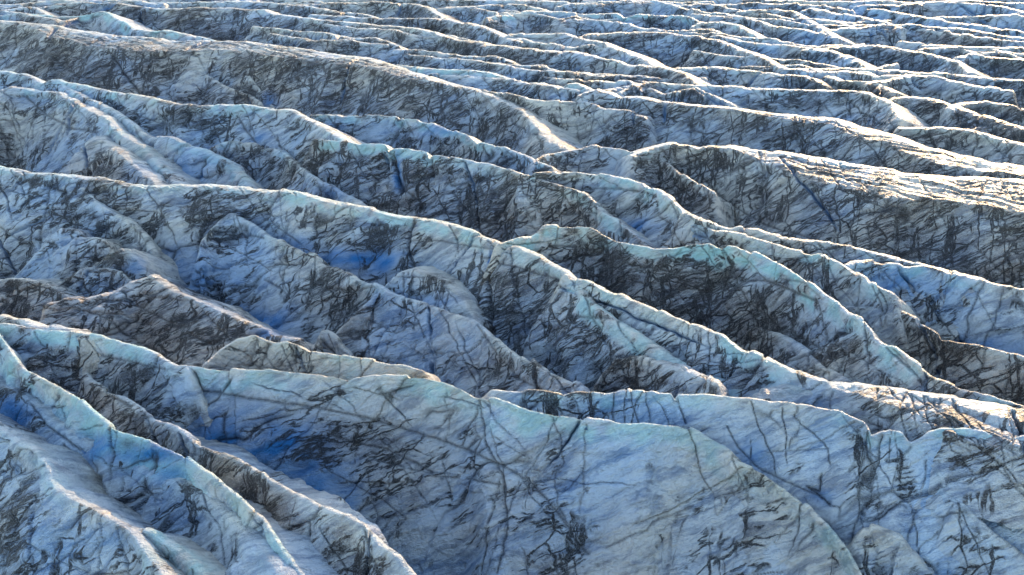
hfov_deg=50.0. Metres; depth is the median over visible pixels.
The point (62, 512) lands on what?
ice ridge
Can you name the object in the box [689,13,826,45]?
ice ridge
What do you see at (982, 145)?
ice ridge
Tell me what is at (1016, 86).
ice ridge
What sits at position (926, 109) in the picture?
ice ridge
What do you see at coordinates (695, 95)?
ice rib
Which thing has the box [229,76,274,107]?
ice spur
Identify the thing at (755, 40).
ice rib
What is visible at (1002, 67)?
ice ridge
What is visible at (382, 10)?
ice ridge
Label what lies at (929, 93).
ice rib
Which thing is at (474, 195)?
ice ridge
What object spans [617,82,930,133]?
ice ridge
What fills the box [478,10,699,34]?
ice ridge
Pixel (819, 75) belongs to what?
ice rib
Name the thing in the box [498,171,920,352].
ice ridge
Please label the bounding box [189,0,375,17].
ice ridge
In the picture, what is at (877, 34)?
ice ridge
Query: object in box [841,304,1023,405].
ice ridge
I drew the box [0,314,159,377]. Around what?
ice ridge
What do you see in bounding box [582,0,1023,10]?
ice ridge
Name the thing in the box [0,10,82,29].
ice rib
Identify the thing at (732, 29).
ice ridge
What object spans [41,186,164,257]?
ice spur
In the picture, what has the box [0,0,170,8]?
ice ridge
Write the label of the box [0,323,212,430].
ice ridge
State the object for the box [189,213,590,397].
ice ridge
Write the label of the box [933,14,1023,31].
ice ridge
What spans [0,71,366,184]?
ice ridge
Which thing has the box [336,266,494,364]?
hump
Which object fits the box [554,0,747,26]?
ice ridge
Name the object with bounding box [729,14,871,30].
ice rib
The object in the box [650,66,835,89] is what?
ice ridge
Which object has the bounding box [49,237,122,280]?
ice hump
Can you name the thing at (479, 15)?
ice rib
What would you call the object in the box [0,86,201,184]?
ice ridge
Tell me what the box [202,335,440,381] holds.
ice ridge
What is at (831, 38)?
ice ridge
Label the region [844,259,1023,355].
ice ridge
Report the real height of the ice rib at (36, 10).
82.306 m
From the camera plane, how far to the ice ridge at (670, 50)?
303.05 m
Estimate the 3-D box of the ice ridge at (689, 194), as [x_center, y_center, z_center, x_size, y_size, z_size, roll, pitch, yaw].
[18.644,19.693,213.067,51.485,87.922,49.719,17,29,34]
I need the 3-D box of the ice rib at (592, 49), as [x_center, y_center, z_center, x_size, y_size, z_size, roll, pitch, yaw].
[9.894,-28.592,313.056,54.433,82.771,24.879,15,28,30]
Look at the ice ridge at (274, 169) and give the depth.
219.29 m
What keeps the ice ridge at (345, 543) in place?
on the glacier surface
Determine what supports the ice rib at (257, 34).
on the glacier surface
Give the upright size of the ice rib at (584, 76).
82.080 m
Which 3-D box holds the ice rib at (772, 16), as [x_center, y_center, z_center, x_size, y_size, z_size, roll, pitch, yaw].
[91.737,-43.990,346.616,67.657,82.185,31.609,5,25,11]
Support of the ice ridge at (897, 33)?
on the glacier surface
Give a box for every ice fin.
[738,327,852,382]
[930,465,1023,574]
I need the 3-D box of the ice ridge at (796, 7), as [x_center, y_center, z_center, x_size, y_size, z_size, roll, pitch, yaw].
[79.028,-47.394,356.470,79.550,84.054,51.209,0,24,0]
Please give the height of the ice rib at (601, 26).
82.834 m
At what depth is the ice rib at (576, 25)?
328.79 m
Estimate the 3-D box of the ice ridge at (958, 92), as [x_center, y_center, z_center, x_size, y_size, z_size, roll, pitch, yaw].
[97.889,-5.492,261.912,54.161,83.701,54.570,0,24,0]
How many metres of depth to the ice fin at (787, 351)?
146.22 m
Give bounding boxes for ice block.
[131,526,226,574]
[311,330,354,356]
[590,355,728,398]
[846,523,934,574]
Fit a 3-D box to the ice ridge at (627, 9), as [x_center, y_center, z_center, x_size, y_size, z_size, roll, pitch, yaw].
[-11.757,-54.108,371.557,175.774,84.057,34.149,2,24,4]
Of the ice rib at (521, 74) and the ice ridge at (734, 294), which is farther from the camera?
the ice rib at (521, 74)
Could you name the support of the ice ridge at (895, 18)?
on the glacier surface
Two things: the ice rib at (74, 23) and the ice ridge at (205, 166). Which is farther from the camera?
the ice rib at (74, 23)
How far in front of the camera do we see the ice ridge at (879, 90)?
255.44 m
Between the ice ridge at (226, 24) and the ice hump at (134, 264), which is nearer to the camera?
the ice hump at (134, 264)
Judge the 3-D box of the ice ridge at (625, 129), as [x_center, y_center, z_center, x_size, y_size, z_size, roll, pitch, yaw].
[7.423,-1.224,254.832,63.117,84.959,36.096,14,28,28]
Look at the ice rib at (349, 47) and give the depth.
298.76 m
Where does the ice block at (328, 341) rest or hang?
on the glacier surface
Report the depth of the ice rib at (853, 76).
264.52 m
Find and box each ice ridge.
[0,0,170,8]
[0,0,346,12]
[0,2,711,84]
[0,11,215,40]
[0,20,584,158]
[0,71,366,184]
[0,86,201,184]
[0,166,741,396]
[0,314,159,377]
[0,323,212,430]
[0,334,304,574]
[0,413,184,574]
[14,84,264,188]
[39,274,323,366]
[74,373,416,574]
[144,0,346,3]
[166,365,861,574]
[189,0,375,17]
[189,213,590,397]
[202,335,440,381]
[209,141,366,205]
[262,0,714,17]
[282,1,465,33]
[293,139,656,248]
[307,14,525,47]
[307,114,561,173]
[395,65,593,100]
[436,4,567,21]
[451,388,1023,574]
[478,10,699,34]
[480,224,1023,407]
[481,89,658,151]
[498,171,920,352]
[504,33,669,67]
[523,274,831,406]
[524,144,735,227]
[537,0,782,2]
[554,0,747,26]
[571,88,1023,178]
[578,31,786,72]
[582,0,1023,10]
[614,142,1023,287]
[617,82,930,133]
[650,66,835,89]
[660,212,986,340]
[676,2,855,14]
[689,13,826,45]
[689,21,770,43]
[709,35,877,68]
[736,8,858,45]
[751,381,1023,528]
[777,67,1023,107]
[797,45,992,77]
[800,8,908,46]
[803,0,1023,2]
[818,23,1023,46]
[821,76,909,99]
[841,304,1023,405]
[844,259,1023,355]
[852,1,1023,17]
[858,75,1018,106]
[862,8,1023,37]
[889,96,1023,142]
[893,127,1023,165]
[916,46,1023,58]
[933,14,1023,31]
[938,101,1023,126]
[953,53,1023,79]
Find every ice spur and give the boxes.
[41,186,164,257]
[170,73,263,106]
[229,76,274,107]
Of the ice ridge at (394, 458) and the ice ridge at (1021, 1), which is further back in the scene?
the ice ridge at (1021, 1)
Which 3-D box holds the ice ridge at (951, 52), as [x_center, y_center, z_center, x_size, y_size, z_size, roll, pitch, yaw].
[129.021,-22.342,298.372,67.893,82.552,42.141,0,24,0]
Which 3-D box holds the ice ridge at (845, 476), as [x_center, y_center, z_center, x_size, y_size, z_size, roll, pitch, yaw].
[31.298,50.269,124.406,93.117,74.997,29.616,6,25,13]
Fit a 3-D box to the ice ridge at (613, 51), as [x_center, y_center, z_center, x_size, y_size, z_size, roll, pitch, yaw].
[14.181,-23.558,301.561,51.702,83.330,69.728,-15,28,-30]
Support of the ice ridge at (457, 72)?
on the glacier surface
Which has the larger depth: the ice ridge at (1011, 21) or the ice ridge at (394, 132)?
the ice ridge at (1011, 21)
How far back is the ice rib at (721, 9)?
344.65 m
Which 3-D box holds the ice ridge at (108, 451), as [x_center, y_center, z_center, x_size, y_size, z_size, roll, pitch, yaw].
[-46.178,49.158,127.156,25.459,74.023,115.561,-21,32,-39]
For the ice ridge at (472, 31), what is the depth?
324.79 m
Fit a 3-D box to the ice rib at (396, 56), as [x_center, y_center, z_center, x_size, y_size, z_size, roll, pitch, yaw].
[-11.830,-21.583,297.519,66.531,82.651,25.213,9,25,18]
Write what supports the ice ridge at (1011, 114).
on the glacier surface
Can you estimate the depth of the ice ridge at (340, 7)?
353.98 m
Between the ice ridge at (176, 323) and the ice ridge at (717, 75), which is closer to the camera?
the ice ridge at (176, 323)
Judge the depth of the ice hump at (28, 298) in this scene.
167.56 m
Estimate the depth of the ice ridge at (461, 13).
345.67 m
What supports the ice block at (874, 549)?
on the glacier surface
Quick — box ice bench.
[0,375,388,574]
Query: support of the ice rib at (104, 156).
on the glacier surface
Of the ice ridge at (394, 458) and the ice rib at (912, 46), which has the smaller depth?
the ice ridge at (394, 458)
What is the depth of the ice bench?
107.94 m
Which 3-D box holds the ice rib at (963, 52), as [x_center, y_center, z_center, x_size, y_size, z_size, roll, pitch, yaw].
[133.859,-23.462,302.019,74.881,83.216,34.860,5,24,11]
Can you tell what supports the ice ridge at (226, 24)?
on the glacier surface
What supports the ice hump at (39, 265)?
on the glacier surface
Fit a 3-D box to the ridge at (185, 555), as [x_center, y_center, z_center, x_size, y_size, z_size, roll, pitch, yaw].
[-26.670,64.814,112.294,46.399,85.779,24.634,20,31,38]
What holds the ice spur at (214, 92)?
on the glacier surface
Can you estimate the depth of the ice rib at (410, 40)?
312.18 m
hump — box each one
[0,278,82,321]
[14,228,91,278]
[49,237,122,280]
[61,267,132,297]
[92,248,186,294]
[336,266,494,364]
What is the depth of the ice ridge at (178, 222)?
174.33 m
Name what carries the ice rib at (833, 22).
on the glacier surface
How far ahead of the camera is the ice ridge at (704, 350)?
137.43 m
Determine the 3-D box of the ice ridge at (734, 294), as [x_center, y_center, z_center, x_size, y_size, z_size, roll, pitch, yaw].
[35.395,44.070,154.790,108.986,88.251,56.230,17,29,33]
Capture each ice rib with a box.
[0,6,59,16]
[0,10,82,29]
[58,136,168,184]
[244,26,407,61]
[264,33,389,58]
[310,23,474,49]
[387,49,547,66]
[399,54,646,82]
[426,73,628,100]
[446,6,588,33]
[479,60,708,82]
[497,9,618,36]
[513,37,603,55]
[537,76,743,108]
[592,20,723,33]
[681,32,864,47]
[682,50,899,69]
[713,5,767,14]
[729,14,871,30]
[739,66,884,80]
[746,13,892,24]
[753,61,859,80]
[789,18,854,27]
[859,73,976,100]
[895,41,1023,57]
[915,29,1023,46]
[919,45,1023,58]
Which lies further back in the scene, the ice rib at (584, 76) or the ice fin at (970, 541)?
the ice rib at (584, 76)
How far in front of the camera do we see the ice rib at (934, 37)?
307.50 m
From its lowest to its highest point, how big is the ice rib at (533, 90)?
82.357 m
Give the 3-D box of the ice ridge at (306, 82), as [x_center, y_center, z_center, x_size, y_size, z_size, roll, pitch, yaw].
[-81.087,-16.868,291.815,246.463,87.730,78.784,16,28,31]
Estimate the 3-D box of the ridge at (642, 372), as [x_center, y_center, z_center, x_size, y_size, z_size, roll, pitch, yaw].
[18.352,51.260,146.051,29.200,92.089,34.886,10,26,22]
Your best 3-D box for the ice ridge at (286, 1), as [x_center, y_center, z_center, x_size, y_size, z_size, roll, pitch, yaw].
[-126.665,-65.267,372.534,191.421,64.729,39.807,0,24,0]
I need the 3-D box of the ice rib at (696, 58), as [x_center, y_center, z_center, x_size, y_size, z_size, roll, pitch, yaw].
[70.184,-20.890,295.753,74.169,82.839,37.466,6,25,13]
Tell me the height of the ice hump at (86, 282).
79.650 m
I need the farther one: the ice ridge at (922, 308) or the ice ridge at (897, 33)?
the ice ridge at (897, 33)
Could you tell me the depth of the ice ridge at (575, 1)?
360.80 m
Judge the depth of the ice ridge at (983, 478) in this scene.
113.87 m
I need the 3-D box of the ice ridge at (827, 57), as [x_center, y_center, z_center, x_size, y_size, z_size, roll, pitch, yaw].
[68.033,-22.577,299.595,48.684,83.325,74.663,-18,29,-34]
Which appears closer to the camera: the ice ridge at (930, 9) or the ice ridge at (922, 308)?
the ice ridge at (922, 308)
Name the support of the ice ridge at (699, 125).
on the glacier surface
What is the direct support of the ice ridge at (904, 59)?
on the glacier surface
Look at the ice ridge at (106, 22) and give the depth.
328.57 m
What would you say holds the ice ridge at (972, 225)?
on the glacier surface
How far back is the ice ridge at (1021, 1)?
361.86 m

